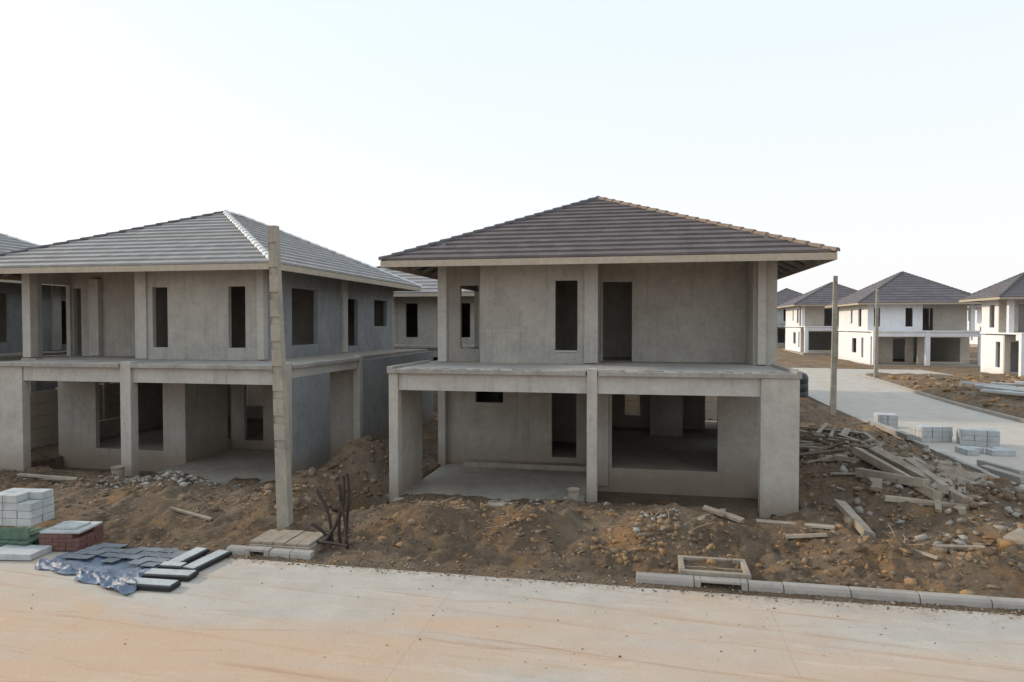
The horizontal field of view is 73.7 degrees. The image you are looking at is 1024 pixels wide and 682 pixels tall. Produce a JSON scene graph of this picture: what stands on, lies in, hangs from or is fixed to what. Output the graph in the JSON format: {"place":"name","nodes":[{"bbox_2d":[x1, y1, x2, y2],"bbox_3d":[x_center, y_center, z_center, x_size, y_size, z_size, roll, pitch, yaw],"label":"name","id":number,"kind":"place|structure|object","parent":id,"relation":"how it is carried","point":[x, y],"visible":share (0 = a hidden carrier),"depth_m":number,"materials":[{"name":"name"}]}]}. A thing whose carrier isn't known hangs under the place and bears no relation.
{"place":"outdoors","nodes":[
{"label":"outdoors","id":0,"kind":"place"},
{"bbox_2d":[0,279,65,285],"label":"fascia","id":1,"kind":"structure","parent":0,"point":[11,281],"depth_m":24.99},
{"bbox_2d":[0,220,415,287],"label":"roof deck","id":2,"kind":"structure","parent":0,"point":[187,264],"depth_m":20.79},
{"bbox_2d":[0,263,420,291],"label":"fascia","id":3,"kind":"structure","parent":2,"relation":"attached to","point":[255,266],"depth_m":20.03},
{"bbox_2d":[0,213,420,286],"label":"roof tiles","id":4,"kind":"object","parent":3,"relation":"on","point":[214,235],"visible":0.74,"depth_m":21.78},
{"bbox_2d":[0,211,223,255],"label":"hip cap","id":5,"kind":"object","parent":4,"relation":"on","point":[93,236],"visible":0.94,"depth_m":23.35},
{"bbox_2d":[223,211,268,259],"bbox_3d":[-8.617,-3.518,22.132,0.230,2.520,7.848,-1,2,-32],"label":"hip cap","id":6,"kind":"object","parent":4,"relation":"on","point":[255,242],"visible":0.91,"depth_m":21.64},
{"bbox_2d":[244,217,421,286],"bbox_3d":[-7.302,-3.676,28.891,7.848,2.520,0.230,-1,2,-36],"label":"hip cap","id":7,"kind":"object","parent":4,"relation":"on","point":[336,252],"visible":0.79,"depth_m":28.71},
{"bbox_2d":[0,551,1023,681],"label":"road","id":8,"kind":"structure","parent":0,"point":[246,621],"depth_m":9.63,"materials":[{"name":"concrete"}]},
{"bbox_2d":[0,544,51,560],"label":"concrete paving slab","id":9,"kind":"object","parent":8,"relation":"on","point":[19,552],"depth_m":12.77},
{"bbox_2d":[35,547,177,594],"bbox_3d":[-7.299,3.990,12.237,2.762,0.136,2.149,0,1,11],"label":"blue tarpaulin","id":10,"kind":"object","parent":8,"relation":"on","point":[117,575],"visible":0.6,"depth_m":12.08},
{"bbox_2d":[62,543,187,566],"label":"slate roof tiles","id":11,"kind":"object","parent":10,"relation":"on","point":[156,554],"visible":1,"depth_m":12.72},
{"bbox_2d":[127,547,231,591],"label":"kerb stones","id":12,"kind":"object","parent":8,"relation":"on","point":[170,575],"visible":0.99,"depth_m":11.83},
{"bbox_2d":[31,540,1022,670],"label":"gravel edge","id":13,"kind":"object","parent":8,"relation":"on","point":[681,590],"visible":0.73,"depth_m":11.53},
{"bbox_2d":[0,347,1023,614],"bbox_3d":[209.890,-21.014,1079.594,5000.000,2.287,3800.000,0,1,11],"label":"ground","id":14,"kind":"structure","parent":0,"point":[156,515],"depth_m":13.67,"materials":[{"name":"soil"}]},
{"bbox_2d":[0,488,54,546],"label":"aerated block stack","id":15,"kind":"object","parent":14,"relation":"on","point":[22,509],"visible":0.92,"depth_m":13.25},
{"bbox_2d":[0,293,66,428],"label":"walls","id":16,"kind":"structure","parent":14,"relation":"on","point":[3,331],"depth_m":27.76,"materials":[{"name":"concrete"}]},
{"bbox_2d":[0,350,66,355],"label":"floor slabs","id":17,"kind":"structure","parent":14,"relation":"on","point":[60,352],"depth_m":26.09,"materials":[{"name":"concrete"}]},
{"bbox_2d":[29,285,61,441],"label":"columns","id":18,"kind":"structure","parent":14,"relation":"on","point":[56,328],"depth_m":27.81,"materials":[{"name":"concrete"}]},
{"bbox_2d":[0,357,28,361],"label":"beams","id":19,"kind":"structure","parent":18,"relation":"on","point":[10,359],"depth_m":23.85,"materials":[{"name":"concrete"}]},
{"bbox_2d":[0,354,22,358],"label":"terrace ledge","id":20,"kind":"object","parent":19,"relation":"on","point":[12,356],"visible":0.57,"depth_m":23.77,"materials":[{"name":"concrete"}]},
{"bbox_2d":[0,282,119,440],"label":"side walls","id":21,"kind":"structure","parent":14,"relation":"on","point":[13,293],"depth_m":26.18,"materials":[{"name":"grey concrete"}]},
{"bbox_2d":[39,521,103,550],"bbox_3d":[-8.663,3.808,13.441,0.818,0.413,0.732,0,1,4],"label":"red tile stack","id":22,"kind":"object","parent":14,"relation":"on","point":[71,536],"visible":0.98,"depth_m":13.16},
{"bbox_2d":[55,383,107,419],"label":"posts","id":23,"kind":"object","parent":14,"relation":"on","point":[105,401],"visible":0.1,"depth_m":25.95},
{"bbox_2d":[30,383,119,448],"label":"panels","id":24,"kind":"object","parent":23,"relation":"attached to","point":[45,420],"visible":0.15,"depth_m":23.58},
{"bbox_2d":[48,474,139,496],"bbox_3d":[-10.434,3.555,17.026,3.287,0.359,1.740,0,1,11],"label":"rubble pile","id":25,"kind":"object","parent":14,"relation":"on","point":[105,480],"visible":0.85,"depth_m":16.86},
{"bbox_2d":[111,465,124,477],"bbox_3d":[-10.453,3.487,18.112,0.339,0.320,0.339,0,1,11],"label":"cement bucket","id":26,"kind":"object","parent":14,"relation":"on","point":[118,470],"visible":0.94,"depth_m":18.02,"materials":[{"name":"plastic"}]},
{"bbox_2d":[104,470,241,492],"bbox_3d":[-8.088,3.531,17.267,4.519,0.538,2.230,0,1,11],"label":"rubble pile","id":27,"kind":"object","parent":14,"relation":"on","point":[177,478],"visible":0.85,"depth_m":17.00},
{"bbox_2d":[0,269,362,476],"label":"columns","id":28,"kind":"structure","parent":14,"relation":"on","point":[15,444],"depth_m":20.67,"materials":[{"name":"concrete"}]},
{"bbox_2d":[23,361,357,384],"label":"beams","id":29,"kind":"structure","parent":28,"relation":"on","point":[180,375],"depth_m":18.47,"materials":[{"name":"concrete"}]},
{"bbox_2d":[0,357,359,369],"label":"terrace ledge","id":30,"kind":"object","parent":29,"relation":"on","point":[184,364],"visible":0.88,"depth_m":18.95,"materials":[{"name":"concrete"}]},
{"bbox_2d":[33,270,393,471],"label":"walls","id":31,"kind":"structure","parent":14,"relation":"on","point":[203,315],"depth_m":21.92,"materials":[{"name":"concrete"}]},
{"bbox_2d":[21,349,427,482],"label":"floor slabs","id":32,"kind":"structure","parent":14,"relation":"on","point":[227,466],"depth_m":21.62,"materials":[{"name":"concrete"}]},
{"bbox_2d":[226,545,314,559],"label":"concrete kerb","id":33,"kind":"structure","parent":14,"relation":"on","point":[273,552],"depth_m":12.71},
{"bbox_2d":[268,225,293,529],"bbox_3d":[-4.781,1.024,14.149,0.445,6.790,0.216,0,1,11],"label":"concrete utility pole","id":34,"kind":"object","parent":14,"relation":"on","point":[284,502],"visible":0.96,"depth_m":14.07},
{"bbox_2d":[249,529,326,552],"bbox_3d":[-4.342,3.976,13.318,1.270,0.327,0.820,0,1,11],"label":"drain inlet","id":35,"kind":"object","parent":14,"relation":"on","point":[295,539],"visible":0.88,"depth_m":13.15,"materials":[{"name":"concrete"}]},
{"bbox_2d":[311,473,350,548],"bbox_3d":[-3.514,3.307,13.193,0.916,1.498,0.463,0,1,11],"label":"bent rebar","id":36,"kind":"object","parent":14,"relation":"on","point":[329,539],"visible":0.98,"depth_m":13.23,"materials":[{"name":"metal"}]},
{"bbox_2d":[267,269,432,474],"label":"side walls","id":37,"kind":"structure","parent":14,"relation":"on","point":[310,421],"depth_m":23.50,"materials":[{"name":"grey concrete"}]},
{"bbox_2d":[17,452,998,559],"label":"scrap planks","id":38,"kind":"object","parent":14,"relation":"on","point":[721,512],"visible":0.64,"depth_m":13.54,"materials":[{"name":"wood"}]},
{"bbox_2d":[0,412,1023,597],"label":"soil clods","id":39,"kind":"object","parent":14,"relation":"on","point":[668,526],"visible":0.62,"depth_m":13.08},
{"bbox_2d":[500,497,614,511],"bbox_3d":[1.129,3.601,15.120,3.416,0.298,0.968,0,1,11],"label":"rubble pile","id":40,"kind":"object","parent":14,"relation":"on","point":[562,499],"visible":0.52,"depth_m":15.12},
{"bbox_2d":[567,487,579,500],"bbox_3d":[1.379,3.456,15.302,0.276,0.300,0.276,0,1,11],"label":"cement bucket","id":41,"kind":"object","parent":14,"relation":"on","point":[573,493],"visible":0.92,"depth_m":15.21,"materials":[{"name":"plastic"}]},
{"bbox_2d":[391,357,764,501],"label":"floor slabs","id":42,"kind":"structure","parent":14,"relation":"on","point":[689,449],"depth_m":19.26,"materials":[{"name":"concrete"}]},
{"bbox_2d":[401,261,777,498],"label":"walls","id":43,"kind":"structure","parent":14,"relation":"on","point":[680,312],"depth_m":19.35,"materials":[{"name":"concrete"}]},
{"bbox_2d":[480,330,576,351],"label":"sill lines","id":44,"kind":"object","parent":43,"relation":"attached to","point":[522,330],"visible":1,"depth_m":18.60,"materials":[{"name":"concrete"}]},
{"bbox_2d":[399,373,759,396],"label":"beams","id":45,"kind":"structure","parent":43,"relation":"on","point":[742,387],"depth_m":15.57,"materials":[{"name":"concrete"}]},
{"bbox_2d":[387,360,801,378],"bbox_3d":[1.887,0.674,16.935,9.350,0.160,3.068,0,1,11],"label":"terrace ledge","id":46,"kind":"object","parent":45,"relation":"on","point":[631,370],"visible":0.98,"depth_m":16.12,"materials":[{"name":"concrete"}]},
{"bbox_2d":[405,367,790,373],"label":"mortar droppings","id":47,"kind":"object","parent":46,"relation":"on","point":[616,370],"visible":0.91,"depth_m":15.38,"materials":[{"name":"concrete"}]},
{"bbox_2d":[380,199,836,260],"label":"roof tiles","id":48,"kind":"object","parent":43,"relation":"on","point":[598,227],"visible":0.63,"depth_m":18.46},
{"bbox_2d":[378,197,597,259],"bbox_3d":[-0.320,-3.495,20.520,7.930,2.550,0.230,-1,2,-36],"label":"hip cap","id":49,"kind":"object","parent":48,"relation":"on","point":[476,231],"visible":0.97,"depth_m":20.04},
{"bbox_2d":[380,252,836,279],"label":"fascia","id":50,"kind":"structure","parent":48,"relation":"attached to","point":[825,257],"depth_m":17.22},
{"bbox_2d":[399,235,820,275],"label":"rafters","id":51,"kind":"object","parent":48,"relation":"attached to","point":[796,264],"visible":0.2,"depth_m":20.29,"materials":[{"name":"metal"}]},
{"bbox_2d":[387,235,823,274],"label":"roof deck","id":52,"kind":"structure","parent":51,"relation":"on","point":[436,269],"depth_m":18.08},
{"bbox_2d":[598,197,839,250],"bbox_3d":[5.263,-3.470,19.435,0.230,2.550,8.353,-1,2,-35],"label":"hip cap","id":53,"kind":"object","parent":48,"relation":"on","point":[776,236],"visible":0.95,"depth_m":18.49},
{"bbox_2d":[389,261,799,518],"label":"columns","id":54,"kind":"structure","parent":14,"relation":"on","point":[778,451],"depth_m":15.49,"materials":[{"name":"concrete"}]},
{"bbox_2d":[623,508,706,531],"bbox_3d":[2.895,3.468,13.576,1.612,0.285,1.228,0,1,-16],"label":"rubble pile","id":55,"kind":"object","parent":14,"relation":"on","point":[661,514],"visible":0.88,"depth_m":13.35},
{"bbox_2d":[678,555,750,579],"bbox_3d":[3.466,4.011,11.770,1.150,0.330,0.760,0,1,11],"label":"drain inlet","id":56,"kind":"object","parent":14,"relation":"on","point":[741,563],"visible":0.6,"depth_m":11.62,"materials":[{"name":"concrete"}]},
{"bbox_2d":[795,369,808,396],"bbox_3d":[16.358,2.498,39.676,1.600,1.680,1.600,0,1,11],"label":"black water tank","id":57,"kind":"object","parent":14,"relation":"on","point":[804,380],"visible":0.28,"depth_m":38.97,"materials":[{"name":"plastic"}]},
{"bbox_2d":[783,349,837,355],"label":"floor slab","id":58,"kind":"structure","parent":14,"relation":"on","point":[817,353],"depth_m":84.52,"materials":[{"name":"concrete"}]},
{"bbox_2d":[785,306,838,351],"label":"walls","id":59,"kind":"structure","parent":58,"relation":"on","point":[820,340],"depth_m":94.60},
{"bbox_2d":[777,304,826,307],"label":"fascia","id":60,"kind":"structure","parent":59,"relation":"on","point":[802,305],"depth_m":84.62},
{"bbox_2d":[777,283,855,306],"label":"roof tiles","id":61,"kind":"object","parent":60,"relation":"on","point":[824,295],"visible":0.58,"depth_m":86.49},
{"bbox_2d":[785,326,838,330],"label":"beams","id":62,"kind":"structure","parent":59,"relation":"on","point":[819,328],"depth_m":83.68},
{"bbox_2d":[799,306,860,351],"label":"recessed walls","id":63,"kind":"structure","parent":59,"relation":"attached to","point":[814,315],"depth_m":86.78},
{"bbox_2d":[801,306,847,352],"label":"columns","id":64,"kind":"structure","parent":58,"relation":"on","point":[805,329],"depth_m":84.19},
{"bbox_2d":[636,572,1023,609],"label":"concrete kerb","id":65,"kind":"structure","parent":14,"relation":"on","point":[921,597],"depth_m":10.84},
{"bbox_2d":[829,276,837,414],"bbox_3d":[15.087,0.476,32.029,0.265,7.050,0.208,0,1,11],"label":"concrete utility pole","id":66,"kind":"object","parent":14,"relation":"on","point":[833,389],"visible":0.96,"depth_m":31.96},
{"bbox_2d":[799,422,882,455],"bbox_3d":[9.420,3.203,21.792,3.927,1.269,8.261,1,1,25],"label":"scrap timber pile","id":67,"kind":"object","parent":14,"relation":"on","point":[843,440],"visible":0.77,"depth_m":20.27,"materials":[{"name":"wood"}]},
{"bbox_2d":[873,289,878,377],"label":"concrete utility pole","id":68,"kind":"object","parent":14,"relation":"on","point":[875,374],"visible":0.96,"depth_m":50.70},
{"bbox_2d":[770,456,1013,556],"bbox_3d":[8.900,3.324,14.572,5.856,0.915,7.300,1,2,29],"label":"rubble pile","id":69,"kind":"object","parent":14,"relation":"on","point":[988,551],"visible":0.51,"depth_m":13.60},
{"bbox_2d":[834,446,970,536],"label":"broken concrete piles","id":70,"kind":"object","parent":14,"relation":"on","point":[914,473],"visible":0.91,"depth_m":14.50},
{"bbox_2d":[797,424,1012,511],"bbox_3d":[9.908,3.180,21.083,6.618,1.010,15.121,0,1,11],"label":"rubble pile","id":71,"kind":"object","parent":14,"relation":"on","point":[1007,496],"visible":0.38,"depth_m":18.79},
{"bbox_2d":[854,360,980,367],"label":"floor slab","id":72,"kind":"structure","parent":14,"relation":"on","point":[914,363],"depth_m":65.75,"materials":[{"name":"concrete"}]},
{"bbox_2d":[838,304,959,363],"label":"walls","id":73,"kind":"structure","parent":72,"relation":"on","point":[855,346],"depth_m":70.28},
{"bbox_2d":[838,330,980,336],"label":"beams","id":74,"kind":"structure","parent":73,"relation":"on","point":[934,333],"depth_m":64.25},
{"bbox_2d":[878,304,969,364],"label":"recessed walls","id":75,"kind":"structure","parent":72,"relation":"on","point":[949,316],"depth_m":66.77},
{"bbox_2d":[872,304,984,365],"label":"columns","id":76,"kind":"structure","parent":72,"relation":"on","point":[928,334],"depth_m":64.92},
{"bbox_2d":[858,373,1023,422],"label":"roadside kerb","id":77,"kind":"structure","parent":14,"relation":"on","point":[1002,415],"depth_m":37.23,"materials":[{"name":"concrete"}]},
{"bbox_2d":[867,421,1023,489],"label":"roadside kerb","id":78,"kind":"structure","parent":14,"relation":"on","point":[946,456],"depth_m":21.53,"materials":[{"name":"concrete"}]},
{"bbox_2d":[868,441,1023,543],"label":"broken slabs","id":79,"kind":"structure","parent":14,"relation":"on","point":[1016,536],"depth_m":15.54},
{"bbox_2d":[888,373,1023,408],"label":"dirt heap","id":80,"kind":"object","parent":14,"relation":"on","point":[961,389],"visible":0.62,"depth_m":44.67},
{"bbox_2d":[959,381,1023,395],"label":"precast post pile","id":81,"kind":"object","parent":14,"relation":"on","point":[1004,388],"visible":1,"depth_m":37.08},
{"bbox_2d":[965,471,1023,523],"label":"rubble pile","id":82,"kind":"object","parent":14,"relation":"on","point":[1018,492],"visible":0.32,"depth_m":13.84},
{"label":"posts","id":83,"kind":"object","parent":14,"relation":"on","visible":0},
{"bbox_2d":[110,382,716,419],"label":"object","id":84,"kind":"object","parent":83,"relation":"attached to","point":[255,395],"depth_m":30.80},
{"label":"floor slab","id":85,"kind":"object","parent":14,"relation":"on","visible":0},
{"bbox_2d":[777,308,790,342],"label":"walls","id":86,"kind":"structure","parent":85,"relation":"on","point":[781,315],"depth_m":116.00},
{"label":"floor slab","id":87,"kind":"object","parent":14,"relation":"on","visible":0},
{"bbox_2d":[980,299,1023,373],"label":"walls","id":88,"kind":"structure","parent":87,"relation":"on","point":[992,354],"depth_m":55.10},
{"bbox_2d":[959,297,1023,301],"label":"fascia","id":89,"kind":"structure","parent":88,"relation":"on","point":[979,300],"depth_m":52.41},
{"bbox_2d":[959,273,1023,299],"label":"roof tiles","id":90,"kind":"object","parent":89,"relation":"on","point":[1015,290],"visible":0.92,"depth_m":52.74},
{"bbox_2d":[998,273,1023,296],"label":"hip cap","id":91,"kind":"object","parent":90,"relation":"on","point":[1009,287],"visible":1,"depth_m":51.74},
{"bbox_2d":[980,332,1023,340],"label":"beams","id":92,"kind":"structure","parent":88,"relation":"on","point":[1018,334],"depth_m":53.00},
{"bbox_2d":[998,299,1023,373],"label":"recessed walls","id":93,"kind":"structure","parent":87,"relation":"on","point":[1002,315],"depth_m":52.96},
{"bbox_2d":[1006,299,1023,376],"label":"columns","id":94,"kind":"structure","parent":87,"relation":"on","point":[1010,317],"depth_m":51.62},
{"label":"floor slab","id":95,"kind":"object","parent":14,"relation":"on","visible":0},
{"bbox_2d":[967,307,1007,343],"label":"walls","id":96,"kind":"structure","parent":95,"relation":"on","point":[978,314],"depth_m":107.35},
{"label":"floor slab","id":97,"kind":"object","parent":14,"relation":"on","visible":0},
{"bbox_2d":[377,297,396,357],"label":"columns","id":98,"kind":"structure","parent":97,"relation":"on","point":[395,320],"depth_m":36.49,"materials":[{"name":"concrete"}]},
{"bbox_2d":[366,296,473,360],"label":"walls","id":99,"kind":"structure","parent":97,"relation":"on","point":[417,319],"depth_m":36.31,"materials":[{"name":"concrete"}]},
{"bbox_2d":[391,344,473,356],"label":"beams","id":100,"kind":"structure","parent":99,"relation":"on","point":[432,347],"depth_m":34.36,"materials":[{"name":"concrete"}]},
{"bbox_2d":[0,0,1023,324],"label":"sky","id":101,"kind":"structure","parent":0,"point":[889,134],"materials":[{"name":"white"}]},
{"bbox_2d":[179,496,929,545],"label":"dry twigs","id":102,"kind":"object","parent":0,"point":[419,501],"visible":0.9,"depth_m":13.80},
{"bbox_2d":[837,369,950,374],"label":"cross road","id":103,"kind":"structure","parent":0,"point":[866,371],"depth_m":58.05,"materials":[{"name":"concrete"}]},
{"bbox_2d":[792,368,1023,485],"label":"side road","id":104,"kind":"structure","parent":0,"point":[863,399],"depth_m":34.75,"materials":[{"name":"concrete"}]},
{"bbox_2d":[874,412,897,428],"bbox_3d":[15.924,3.386,29.086,0.784,0.562,0.798,0,1,16],"label":"concrete block stack","id":105,"kind":"object","parent":104,"relation":"on","point":[889,419],"visible":0.81,"depth_m":28.73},
{"bbox_2d":[909,424,952,441],"bbox_3d":[15.785,3.464,25.748,1.177,0.562,0.803,0,1,-2],"label":"concrete block stack","id":106,"kind":"object","parent":104,"relation":"on","point":[929,433],"visible":0.97,"depth_m":25.37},
{"bbox_2d":[868,420,1023,483],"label":"spare kerb stones","id":107,"kind":"object","parent":104,"relation":"on","point":[1012,474],"visible":0.88,"depth_m":20.17,"materials":[{"name":"concrete"}]},
{"bbox_2d":[956,427,999,446],"bbox_3d":[16.927,3.486,24.813,1.172,0.562,0.801,1,1,21],"label":"concrete block stack","id":108,"kind":"object","parent":104,"relation":"on","point":[982,437],"visible":0.99,"depth_m":24.50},
{"bbox_2d":[955,446,1015,455],"bbox_3d":[15.970,3.717,23.068,1.553,0.182,0.792,0,1,4],"label":"concrete block stack","id":109,"kind":"object","parent":104,"relation":"on","point":[977,451],"visible":1,"depth_m":22.84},
{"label":"fascia","id":110,"kind":"object","parent":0,"visible":0},
{"bbox_2d":[777,289,802,304],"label":"roof tiles","id":111,"kind":"object","parent":110,"relation":"on","point":[785,295],"visible":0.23,"depth_m":108.74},
{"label":"rafters","id":112,"kind":"object","parent":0,"visible":0},
{"bbox_2d":[0,234,38,252],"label":"roof tiles","id":113,"kind":"object","parent":112,"relation":"on","point":[8,244],"visible":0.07,"depth_m":28.88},
{"bbox_2d":[0,233,39,245],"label":"hip cap","id":114,"kind":"object","parent":113,"relation":"on","point":[7,235],"visible":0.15,"depth_m":29.83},
{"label":"rafters","id":115,"kind":"object","parent":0,"visible":0},
{"bbox_2d":[378,267,473,292],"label":"roof tiles","id":116,"kind":"object","parent":115,"relation":"on","point":[429,285],"visible":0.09,"depth_m":36.45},
{"bbox_2d":[394,293,473,296],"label":"fascia","id":117,"kind":"structure","parent":116,"relation":"attached to","point":[420,294],"depth_m":35.01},
{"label":"rafters","id":118,"kind":"object","parent":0,"visible":0},
{"bbox_2d":[826,272,968,305],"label":"roof tiles","id":119,"kind":"object","parent":118,"relation":"on","point":[903,287],"visible":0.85,"depth_m":66.79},
{"bbox_2d":[857,271,903,302],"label":"hip cap","id":120,"kind":"object","parent":119,"relation":"on","point":[880,287],"visible":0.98,"depth_m":67.92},
{"bbox_2d":[825,302,981,307],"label":"fascia","id":121,"kind":"structure","parent":119,"relation":"attached to","point":[976,303],"depth_m":64.91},
{"bbox_2d":[902,271,971,293],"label":"hip cap","id":122,"kind":"object","parent":119,"relation":"on","point":[938,283],"visible":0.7,"depth_m":67.46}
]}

